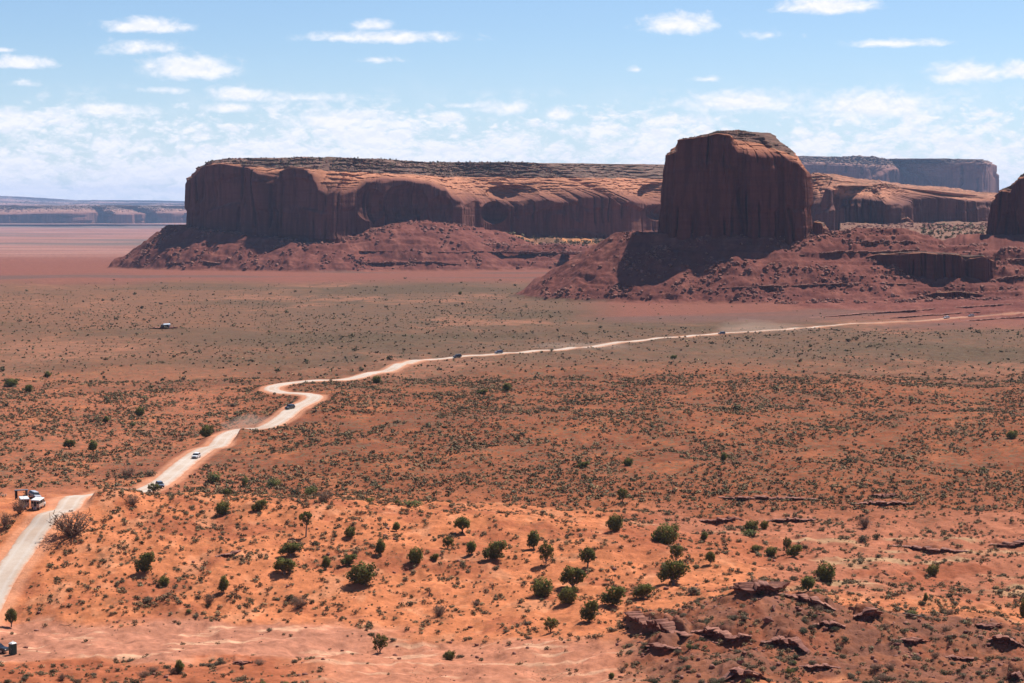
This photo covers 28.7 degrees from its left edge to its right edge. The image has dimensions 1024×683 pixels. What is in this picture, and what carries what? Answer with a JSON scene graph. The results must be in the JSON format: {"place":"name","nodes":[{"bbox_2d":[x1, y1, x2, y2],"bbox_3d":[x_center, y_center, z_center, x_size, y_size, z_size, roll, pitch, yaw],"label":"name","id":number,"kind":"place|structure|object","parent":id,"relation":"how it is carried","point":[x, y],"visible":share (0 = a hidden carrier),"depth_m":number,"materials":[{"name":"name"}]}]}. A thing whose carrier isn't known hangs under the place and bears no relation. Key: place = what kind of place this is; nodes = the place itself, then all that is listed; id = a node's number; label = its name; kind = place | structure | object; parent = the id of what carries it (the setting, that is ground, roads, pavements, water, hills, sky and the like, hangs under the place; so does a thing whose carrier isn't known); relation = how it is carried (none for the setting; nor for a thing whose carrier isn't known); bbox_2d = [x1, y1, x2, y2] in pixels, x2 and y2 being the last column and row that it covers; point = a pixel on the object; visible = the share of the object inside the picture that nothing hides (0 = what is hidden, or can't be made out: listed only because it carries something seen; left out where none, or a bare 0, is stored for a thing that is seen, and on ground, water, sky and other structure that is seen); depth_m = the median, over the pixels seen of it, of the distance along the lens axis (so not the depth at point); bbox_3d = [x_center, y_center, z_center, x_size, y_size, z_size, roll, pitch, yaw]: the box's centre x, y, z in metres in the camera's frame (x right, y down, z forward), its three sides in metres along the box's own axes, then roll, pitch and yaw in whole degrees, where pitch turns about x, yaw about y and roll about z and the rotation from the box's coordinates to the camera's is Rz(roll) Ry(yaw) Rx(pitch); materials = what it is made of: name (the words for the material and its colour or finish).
{"place":"outdoors","nodes":[
{"label":"outdoors","id":0,"kind":"place"},
{"bbox_2d":[0,196,184,203],"bbox_3d":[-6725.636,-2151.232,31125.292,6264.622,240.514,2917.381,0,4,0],"label":"distant mountains","id":1,"kind":"structure","parent":0,"point":[21,199],"depth_m":30338.63,"materials":[{"name":"stone"}]},
{"bbox_2d":[0,201,184,205],"bbox_3d":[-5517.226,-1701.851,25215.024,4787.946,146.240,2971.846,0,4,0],"label":"distant hills","id":2,"kind":"structure","parent":0,"point":[27,203],"depth_m":24303.59,"materials":[{"name":"stone"}]},
{"bbox_2d":[0,204,186,223],"bbox_3d":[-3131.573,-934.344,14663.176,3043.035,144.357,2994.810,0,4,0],"label":"distant cliffs","id":3,"kind":"structure","parent":0,"point":[89,213],"depth_m":13562.51,"materials":[{"name":"stone"}]},
{"bbox_2d":[0,313,1012,611],"bbox_3d":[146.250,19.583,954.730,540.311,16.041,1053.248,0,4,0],"label":"road","id":4,"kind":"structure","parent":0,"point":[22,549],"depth_m":624.62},
{"bbox_2d":[0,219,1023,682],"bbox_3d":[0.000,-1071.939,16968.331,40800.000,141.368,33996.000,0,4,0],"label":"ground","id":5,"kind":"structure","parent":0,"point":[44,259],"depth_m":688.23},
{"bbox_2d":[0,512,12,529],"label":"dry bush","id":6,"kind":"object","parent":5,"relation":"on","point":[5,521],"visible":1,"depth_m":494.94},
{"bbox_2d":[5,607,17,626],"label":"juniper tree","id":7,"kind":"object","parent":5,"relation":"on","point":[11,615],"visible":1,"depth_m":438.18,"materials":[{"name":"green plant"}]},
{"bbox_2d":[8,642,16,654],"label":"portable toilet","id":8,"kind":"object","parent":5,"relation":"on","point":[12,648],"visible":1,"depth_m":401.91,"materials":[{"name":"grey plastic"}]},
{"bbox_2d":[12,498,26,513],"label":"dry bush","id":9,"kind":"object","parent":5,"relation":"on","point":[19,508],"visible":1,"depth_m":501.46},
{"bbox_2d":[30,497,45,509],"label":"tour truck","id":10,"kind":"object","parent":5,"relation":"on","point":[38,502],"visible":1,"depth_m":506.41,"materials":[{"name":"white metal"}]},
{"bbox_2d":[45,507,94,539],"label":"dry bush","id":11,"kind":"object","parent":5,"relation":"on","point":[78,528],"visible":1,"depth_m":488.12,"materials":[{"name":"plant"}]},
{"bbox_2d":[120,466,136,477],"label":"dry bush","id":12,"kind":"object","parent":5,"relation":"on","point":[128,472],"visible":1,"depth_m":619.46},
{"bbox_2d":[134,551,154,572],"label":"juniper tree","id":13,"kind":"object","parent":5,"relation":"on","point":[143,563],"visible":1,"depth_m":467.11,"materials":[{"name":"green plant"}]},
{"bbox_2d":[199,424,212,436],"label":"juniper tree","id":14,"kind":"object","parent":5,"relation":"on","point":[206,431],"visible":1,"depth_m":717.63,"materials":[{"name":"green plant"}]},
{"bbox_2d":[204,471,221,482],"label":"green shrub","id":15,"kind":"object","parent":5,"relation":"on","point":[214,477],"visible":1,"depth_m":602.20,"materials":[{"name":"green plant"}]},
{"bbox_2d":[214,500,229,514],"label":"juniper tree","id":16,"kind":"object","parent":5,"relation":"on","point":[222,509],"visible":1,"depth_m":511.66,"materials":[{"name":"green plant"}]},
{"bbox_2d":[217,575,228,592],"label":"juniper tree","id":17,"kind":"object","parent":5,"relation":"on","point":[223,584],"visible":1,"depth_m":452.37,"materials":[{"name":"green plant"}]},
{"bbox_2d":[251,499,266,510],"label":"juniper tree","id":18,"kind":"object","parent":5,"relation":"on","point":[259,505],"visible":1,"depth_m":514.11,"materials":[{"name":"green plant"}]},
{"bbox_2d":[272,556,297,573],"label":"juniper tree","id":19,"kind":"object","parent":5,"relation":"on","point":[285,565],"visible":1,"depth_m":465.67,"materials":[{"name":"green plant"}]},
{"bbox_2d":[277,542,303,556],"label":"juniper tree","id":20,"kind":"object","parent":5,"relation":"on","point":[290,548],"visible":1,"depth_m":478.83,"materials":[{"name":"green plant"}]},
{"bbox_2d":[289,595,309,607],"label":"dry bush","id":21,"kind":"object","parent":5,"relation":"on","point":[297,604],"visible":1,"depth_m":446.35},
{"bbox_2d":[299,511,312,536],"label":"juniper tree","id":22,"kind":"object","parent":5,"relation":"on","point":[309,515],"visible":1,"depth_m":497.73,"materials":[{"name":"green plant"}]},
{"bbox_2d":[314,491,331,501],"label":"dry bush","id":23,"kind":"object","parent":5,"relation":"on","point":[323,497],"visible":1,"depth_m":524.53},
{"bbox_2d":[340,554,356,564],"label":"juniper tree","id":24,"kind":"object","parent":5,"relation":"on","point":[347,559],"visible":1,"depth_m":472.81,"materials":[{"name":"green plant"}]},
{"bbox_2d":[343,526,355,536],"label":"juniper tree","id":25,"kind":"object","parent":5,"relation":"on","point":[349,532],"visible":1,"depth_m":496.05,"materials":[{"name":"green plant"}]},
{"bbox_2d":[118,220,588,270],"bbox_3d":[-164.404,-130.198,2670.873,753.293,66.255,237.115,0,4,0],"label":"rubble","id":26,"kind":"object","parent":5,"relation":"on","point":[144,252],"visible":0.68,"depth_m":2665.51,"materials":[{"name":"stone"}]},
{"bbox_2d":[345,560,377,584],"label":"juniper tree","id":27,"kind":"object","parent":5,"relation":"on","point":[363,576],"visible":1,"depth_m":457.84,"materials":[{"name":"green plant"}]},
{"bbox_2d":[373,539,385,554],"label":"juniper tree","id":28,"kind":"object","parent":5,"relation":"on","point":[380,546],"visible":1,"depth_m":481.86,"materials":[{"name":"green plant"}]},
{"bbox_2d":[372,633,388,652],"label":"juniper tree","id":29,"kind":"object","parent":5,"relation":"on","point":[381,639],"visible":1,"depth_m":409.22,"materials":[{"name":"green plant"}]},
{"bbox_2d":[359,261,460,264],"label":"rock ledge","id":30,"kind":"object","parent":5,"relation":"on","point":[390,262],"visible":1,"depth_m":2602.14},
{"bbox_2d":[401,499,423,507],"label":"green shrub","id":31,"kind":"object","parent":5,"relation":"on","point":[413,503],"visible":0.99,"depth_m":532.93,"materials":[{"name":"green plant"}]},
{"bbox_2d":[406,546,422,562],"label":"juniper tree","id":32,"kind":"object","parent":5,"relation":"on","point":[414,555],"visible":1,"depth_m":476.08,"materials":[{"name":"green plant"}]},
{"bbox_2d":[184,157,663,243],"bbox_3d":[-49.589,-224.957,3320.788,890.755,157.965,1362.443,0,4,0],"label":"mesa","id":33,"kind":"structure","parent":5,"relation":"on","point":[327,202],"depth_m":2770.07,"materials":[{"name":"stone"}]},
{"bbox_2d":[188,130,752,178],"bbox_3d":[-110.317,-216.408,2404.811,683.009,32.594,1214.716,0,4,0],"label":"rubble","id":34,"kind":"object","parent":33,"relation":"on","point":[401,164],"visible":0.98,"depth_m":2758.25,"materials":[{"name":"stone"}]},
{"bbox_2d":[189,130,758,178],"bbox_3d":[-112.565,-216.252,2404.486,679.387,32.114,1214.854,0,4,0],"label":"shrubbery","id":35,"kind":"object","parent":33,"relation":"on","point":[408,165],"visible":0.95,"depth_m":2790.22,"materials":[{"name":"green plant"}]},
{"bbox_2d":[432,604,447,615],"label":"dry bush","id":36,"kind":"object","parent":5,"relation":"on","point":[440,611],"visible":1,"depth_m":437.62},
{"bbox_2d":[442,536,453,547],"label":"juniper tree","id":37,"kind":"object","parent":5,"relation":"on","point":[447,543],"visible":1,"depth_m":487.10,"materials":[{"name":"green plant"}]},
{"bbox_2d":[442,650,455,659],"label":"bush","id":38,"kind":"object","parent":5,"relation":"on","point":[449,656],"visible":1,"depth_m":395.00,"materials":[{"name":"green plant"}]},
{"bbox_2d":[336,250,581,254],"bbox_3d":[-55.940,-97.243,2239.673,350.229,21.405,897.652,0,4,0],"label":"rock ledge","id":39,"kind":"object","parent":5,"relation":"on","point":[562,252],"visible":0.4,"depth_m":2663.67,"materials":[{"name":"stone"}]},
{"bbox_2d":[453,515,469,531],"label":"juniper tree","id":40,"kind":"object","parent":5,"relation":"on","point":[461,523],"visible":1,"depth_m":498.05,"materials":[{"name":"green plant"}]},
{"bbox_2d":[466,540,476,553],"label":"juniper tree","id":41,"kind":"object","parent":5,"relation":"on","point":[471,546],"visible":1,"depth_m":481.76,"materials":[{"name":"green plant"}]},
{"bbox_2d":[482,540,507,559],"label":"juniper tree","id":42,"kind":"object","parent":5,"relation":"on","point":[497,547],"visible":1,"depth_m":478.52,"materials":[{"name":"green plant"}]},
{"bbox_2d":[0,277,1012,459],"bbox_3d":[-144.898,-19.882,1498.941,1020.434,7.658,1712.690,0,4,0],"label":"shrubbery","id":43,"kind":"object","parent":5,"relation":"on","point":[236,413],"visible":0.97,"depth_m":1103.11,"materials":[{"name":"green plant"}]},
{"bbox_2d":[0,371,1023,511],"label":"scrub","id":44,"kind":"object","parent":5,"relation":"on","point":[457,448],"visible":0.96,"depth_m":710.46,"materials":[{"name":"green plant"}]},
{"bbox_2d":[0,486,1023,682],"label":"scrub","id":45,"kind":"object","parent":5,"relation":"on","point":[860,560],"visible":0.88,"depth_m":464.54,"materials":[{"name":"green plant"}]},
{"bbox_2d":[0,280,1023,381],"bbox_3d":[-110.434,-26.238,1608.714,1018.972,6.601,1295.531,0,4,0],"label":"scrub","id":46,"kind":"object","parent":5,"relation":"on","point":[532,332],"visible":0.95,"depth_m":1257.98,"materials":[{"name":"green plant"}]},
{"bbox_2d":[3,500,1023,682],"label":"rubble","id":47,"kind":"object","parent":5,"relation":"on","point":[711,666],"visible":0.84,"depth_m":386.53,"materials":[{"name":"stone"}]},
{"bbox_2d":[13,489,1023,681],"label":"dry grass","id":48,"kind":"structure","parent":5,"relation":"on","point":[554,593],"depth_m":460.92,"materials":[{"name":"plant"}]},
{"bbox_2d":[526,529,540,548],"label":"juniper tree","id":49,"kind":"object","parent":5,"relation":"on","point":[533,538],"visible":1,"depth_m":484.62,"materials":[{"name":"green plant"}]},
{"bbox_2d":[529,576,553,596],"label":"juniper tree","id":50,"kind":"object","parent":5,"relation":"on","point":[541,588],"visible":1,"depth_m":447.43,"materials":[{"name":"green plant"}]},
{"bbox_2d":[539,541,554,563],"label":"juniper tree","id":51,"kind":"object","parent":5,"relation":"on","point":[548,551],"visible":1,"depth_m":473.04,"materials":[{"name":"green plant"}]},
{"bbox_2d":[543,616,558,632],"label":"juniper tree","id":52,"kind":"object","parent":5,"relation":"on","point":[551,624],"visible":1,"depth_m":418.04,"materials":[{"name":"green plant"}]},
{"bbox_2d":[558,585,578,603],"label":"juniper tree","id":53,"kind":"object","parent":5,"relation":"on","point":[567,595],"visible":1,"depth_m":438.84,"materials":[{"name":"green plant"}]},
{"bbox_2d":[558,565,588,587],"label":"juniper tree","id":54,"kind":"object","parent":5,"relation":"on","point":[570,574],"visible":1,"depth_m":452.51,"materials":[{"name":"green plant"}]},
{"bbox_2d":[577,546,595,566],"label":"juniper tree","id":55,"kind":"object","parent":5,"relation":"on","point":[589,554],"visible":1,"depth_m":466.60,"materials":[{"name":"green plant"}]},
{"bbox_2d":[579,599,598,621],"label":"juniper tree","id":56,"kind":"object","parent":5,"relation":"on","point":[592,607],"visible":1,"depth_m":419.47,"materials":[{"name":"green plant"}]},
{"bbox_2d":[599,586,625,605],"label":"juniper tree","id":57,"kind":"object","parent":5,"relation":"on","point":[614,593],"visible":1,"depth_m":429.88,"materials":[{"name":"green plant"}]},
{"bbox_2d":[605,513,622,530],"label":"juniper tree","id":58,"kind":"object","parent":5,"relation":"on","point":[613,524],"visible":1,"depth_m":499.80,"materials":[{"name":"green plant"}]},
{"bbox_2d":[617,487,627,500],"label":"juniper tree","id":59,"kind":"object","parent":5,"relation":"on","point":[621,494],"visible":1,"depth_m":570.96,"materials":[{"name":"green plant"}]},
{"bbox_2d":[632,583,655,599],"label":"juniper tree","id":60,"kind":"object","parent":5,"relation":"on","point":[641,590],"visible":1,"depth_m":434.39,"materials":[{"name":"green plant"}]},
{"bbox_2d":[622,611,692,636],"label":"rock ledge","id":61,"kind":"object","parent":5,"relation":"on","point":[656,625],"visible":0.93,"depth_m":395.78,"materials":[{"name":"stone"}]},
{"bbox_2d":[644,642,680,650],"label":"rock ledge","id":62,"kind":"object","parent":5,"relation":"on","point":[658,645],"visible":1,"depth_m":381.62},
{"bbox_2d":[651,523,680,544],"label":"juniper tree","id":63,"kind":"object","parent":5,"relation":"on","point":[668,535],"visible":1,"depth_m":491.16,"materials":[{"name":"green plant"}]},
{"bbox_2d":[657,558,690,585],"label":"juniper tree","id":64,"kind":"object","parent":5,"relation":"on","point":[671,571],"visible":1,"depth_m":446.89,"materials":[{"name":"green plant"}]},
{"bbox_2d":[669,544,683,560],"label":"juniper tree","id":65,"kind":"object","parent":5,"relation":"on","point":[674,549],"visible":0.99,"depth_m":469.02,"materials":[{"name":"green plant"}]},
{"bbox_2d":[690,625,751,642],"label":"rock ledge","id":66,"kind":"object","parent":5,"relation":"on","point":[708,631],"visible":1,"depth_m":383.65,"materials":[{"name":"stone"}]},
{"bbox_2d":[700,516,741,522],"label":"rock ledge","id":67,"kind":"object","parent":5,"relation":"on","point":[725,519],"visible":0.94,"depth_m":541.70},
{"bbox_2d":[658,130,813,244],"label":"butte","id":68,"kind":"object","parent":5,"relation":"on","point":[715,185],"visible":0.94,"depth_m":1799.64,"materials":[{"name":"red stone"}]},
{"bbox_2d":[502,222,986,245],"bbox_3d":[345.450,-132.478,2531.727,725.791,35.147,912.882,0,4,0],"label":"shrubbery","id":69,"kind":"object","parent":5,"relation":"on","point":[587,242],"visible":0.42,"depth_m":2657.91,"materials":[{"name":"green plant"}]},
{"bbox_2d":[717,667,771,681],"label":"rock ledge","id":70,"kind":"object","parent":5,"relation":"on","point":[735,671],"visible":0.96,"depth_m":354.93,"materials":[{"name":"stone"}]},
{"bbox_2d":[743,519,758,531],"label":"juniper tree","id":71,"kind":"object","parent":5,"relation":"on","point":[750,525],"visible":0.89,"depth_m":525.77,"materials":[{"name":"green plant"}]},
{"bbox_2d":[729,580,789,594],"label":"rock ledge","id":72,"kind":"object","parent":5,"relation":"on","point":[754,588],"visible":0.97,"depth_m":404.51,"materials":[{"name":"stone"}]},
{"bbox_2d":[719,495,817,500],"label":"rock ledge","id":73,"kind":"object","parent":5,"relation":"on","point":[758,497],"visible":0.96,"depth_m":580.86,"materials":[{"name":"stone"}]},
{"bbox_2d":[764,546,776,555],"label":"juniper tree","id":74,"kind":"object","parent":5,"relation":"on","point":[770,550],"visible":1,"depth_m":495.25,"materials":[{"name":"green plant"}]},
{"bbox_2d":[541,227,1023,303],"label":"rubble","id":75,"kind":"object","parent":5,"relation":"on","point":[824,268],"visible":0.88,"depth_m":1751.36,"materials":[{"name":"stone"}]},
{"bbox_2d":[760,635,809,654],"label":"rock ledge","id":76,"kind":"object","parent":5,"relation":"on","point":[793,642],"visible":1,"depth_m":376.74,"materials":[{"name":"stone"}]},
{"bbox_2d":[767,517,815,522],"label":"rock ledge","id":77,"kind":"object","parent":5,"relation":"on","point":[795,519],"visible":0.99,"depth_m":548.61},
{"bbox_2d":[786,544,801,556],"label":"juniper tree","id":78,"kind":"object","parent":5,"relation":"on","point":[794,550],"visible":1,"depth_m":490.57,"materials":[{"name":"green plant"}]},
{"bbox_2d":[778,593,835,609],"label":"rock ledge","id":79,"kind":"object","parent":5,"relation":"on","point":[807,598],"visible":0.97,"depth_m":402.70,"materials":[{"name":"stone"}]},
{"bbox_2d":[799,575,815,591],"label":"juniper tree","id":80,"kind":"object","parent":5,"relation":"on","point":[806,581],"visible":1,"depth_m":408.49,"materials":[{"name":"green plant"}]},
{"bbox_2d":[799,663,840,670],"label":"rock ledge","id":81,"kind":"object","parent":5,"relation":"on","point":[818,667],"visible":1,"depth_m":363.83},
{"bbox_2d":[812,220,828,234],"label":"rock spur","id":82,"kind":"structure","parent":5,"relation":"on","point":[819,227],"depth_m":1811.40,"materials":[{"name":"red stone"}]},
{"bbox_2d":[724,282,917,287],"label":"rock ledge","id":83,"kind":"object","parent":5,"relation":"on","point":[835,284],"visible":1,"depth_m":1730.10,"materials":[{"name":"stone"}]},
{"bbox_2d":[813,561,836,581],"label":"juniper tree","id":84,"kind":"object","parent":5,"relation":"on","point":[823,572],"visible":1,"depth_m":461.01,"materials":[{"name":"green plant"}]},
{"bbox_2d":[814,620,845,627],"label":"rock ledge","id":85,"kind":"object","parent":5,"relation":"on","point":[830,623],"visible":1,"depth_m":387.98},
{"bbox_2d":[799,249,918,254],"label":"rock ledge","id":86,"kind":"object","parent":5,"relation":"on","point":[850,251],"visible":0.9,"depth_m":1788.09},
{"bbox_2d":[853,607,883,621],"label":"rock ledge","id":87,"kind":"object","parent":5,"relation":"on","point":[867,613],"visible":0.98,"depth_m":395.73,"materials":[{"name":"stone"}]},
{"bbox_2d":[851,500,917,504],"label":"rock ledge","id":88,"kind":"object","parent":5,"relation":"on","point":[885,503],"visible":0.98,"depth_m":573.33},
{"bbox_2d":[853,240,925,244],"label":"rock ledge","id":89,"kind":"object","parent":5,"relation":"on","point":[866,242],"visible":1,"depth_m":1805.19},
{"bbox_2d":[798,155,998,192],"bbox_3d":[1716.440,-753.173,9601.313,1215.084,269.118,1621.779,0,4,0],"label":"distant mesa","id":90,"kind":"structure","parent":5,"relation":"on","point":[978,175],"depth_m":8923.00,"materials":[{"name":"stone"}]},
{"bbox_2d":[811,173,996,230],"bbox_3d":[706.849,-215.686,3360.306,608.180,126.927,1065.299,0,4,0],"label":"slickrock mesa","id":91,"kind":"structure","parent":5,"relation":"on","point":[838,199],"depth_m":3025.55,"materials":[{"name":"stone"}]},
{"bbox_2d":[891,637,929,643],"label":"rock ledge","id":92,"kind":"object","parent":5,"relation":"on","point":[913,640],"visible":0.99,"depth_m":383.20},
{"bbox_2d":[808,303,1013,317],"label":"rock ledge","id":93,"kind":"object","parent":5,"relation":"on","point":[914,310],"visible":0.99,"depth_m":1534.21,"materials":[{"name":"stone"}]},
{"bbox_2d":[839,222,987,229],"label":"rubble","id":94,"kind":"object","parent":5,"relation":"on","point":[911,223],"visible":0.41,"depth_m":2697.07,"materials":[{"name":"stone"}]},
{"bbox_2d":[878,311,979,318],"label":"rock ledge","id":95,"kind":"object","parent":5,"relation":"on","point":[928,315],"visible":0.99,"depth_m":1498.41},
{"bbox_2d":[892,544,967,552],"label":"rock ledge","id":96,"kind":"object","parent":5,"relation":"on","point":[929,548],"visible":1,"depth_m":505.96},
{"bbox_2d":[865,251,995,281],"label":"rock bench","id":97,"kind":"object","parent":5,"relation":"on","point":[935,266],"visible":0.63,"depth_m":1751.99,"materials":[{"name":"red stone"}]},
{"bbox_2d":[926,563,939,575],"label":"juniper tree","id":98,"kind":"object","parent":5,"relation":"on","point":[933,571],"visible":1,"depth_m":476.04,"materials":[{"name":"green plant"}]},
{"bbox_2d":[927,291,984,298],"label":"rock bench","id":99,"kind":"object","parent":5,"relation":"on","point":[954,294],"visible":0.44,"depth_m":1692.68,"materials":[{"name":"red stone"}]},
{"bbox_2d":[945,654,979,661],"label":"rock ledge","id":100,"kind":"object","parent":5,"relation":"on","point":[965,659],"visible":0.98,"depth_m":377.58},
{"bbox_2d":[972,622,1002,629],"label":"rock ledge","id":101,"kind":"object","parent":5,"relation":"on","point":[992,625],"visible":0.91,"depth_m":399.45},
{"bbox_2d":[986,173,1023,234],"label":"rock butte","id":102,"kind":"object","parent":5,"relation":"on","point":[1006,215],"visible":0.73,"depth_m":1980.21,"materials":[{"name":"red stone"}]},
{"bbox_2d":[989,634,1023,646],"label":"rock ledge","id":103,"kind":"object","parent":5,"relation":"on","point":[1005,639],"visible":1,"depth_m":383.98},
{"bbox_2d":[989,539,1023,547],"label":"rock ledge","id":104,"kind":"object","parent":5,"relation":"on","point":[1003,544],"visible":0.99,"depth_m":506.47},
{"bbox_2d":[1006,671,1023,680],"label":"rock ledge","id":105,"kind":"object","parent":5,"relation":"on","point":[1018,675],"visible":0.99,"depth_m":360.86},
{"bbox_2d":[0,0,1023,200],"label":"sky","id":106,"kind":"structure","parent":0,"point":[100,99],"materials":[{"name":"blue"}]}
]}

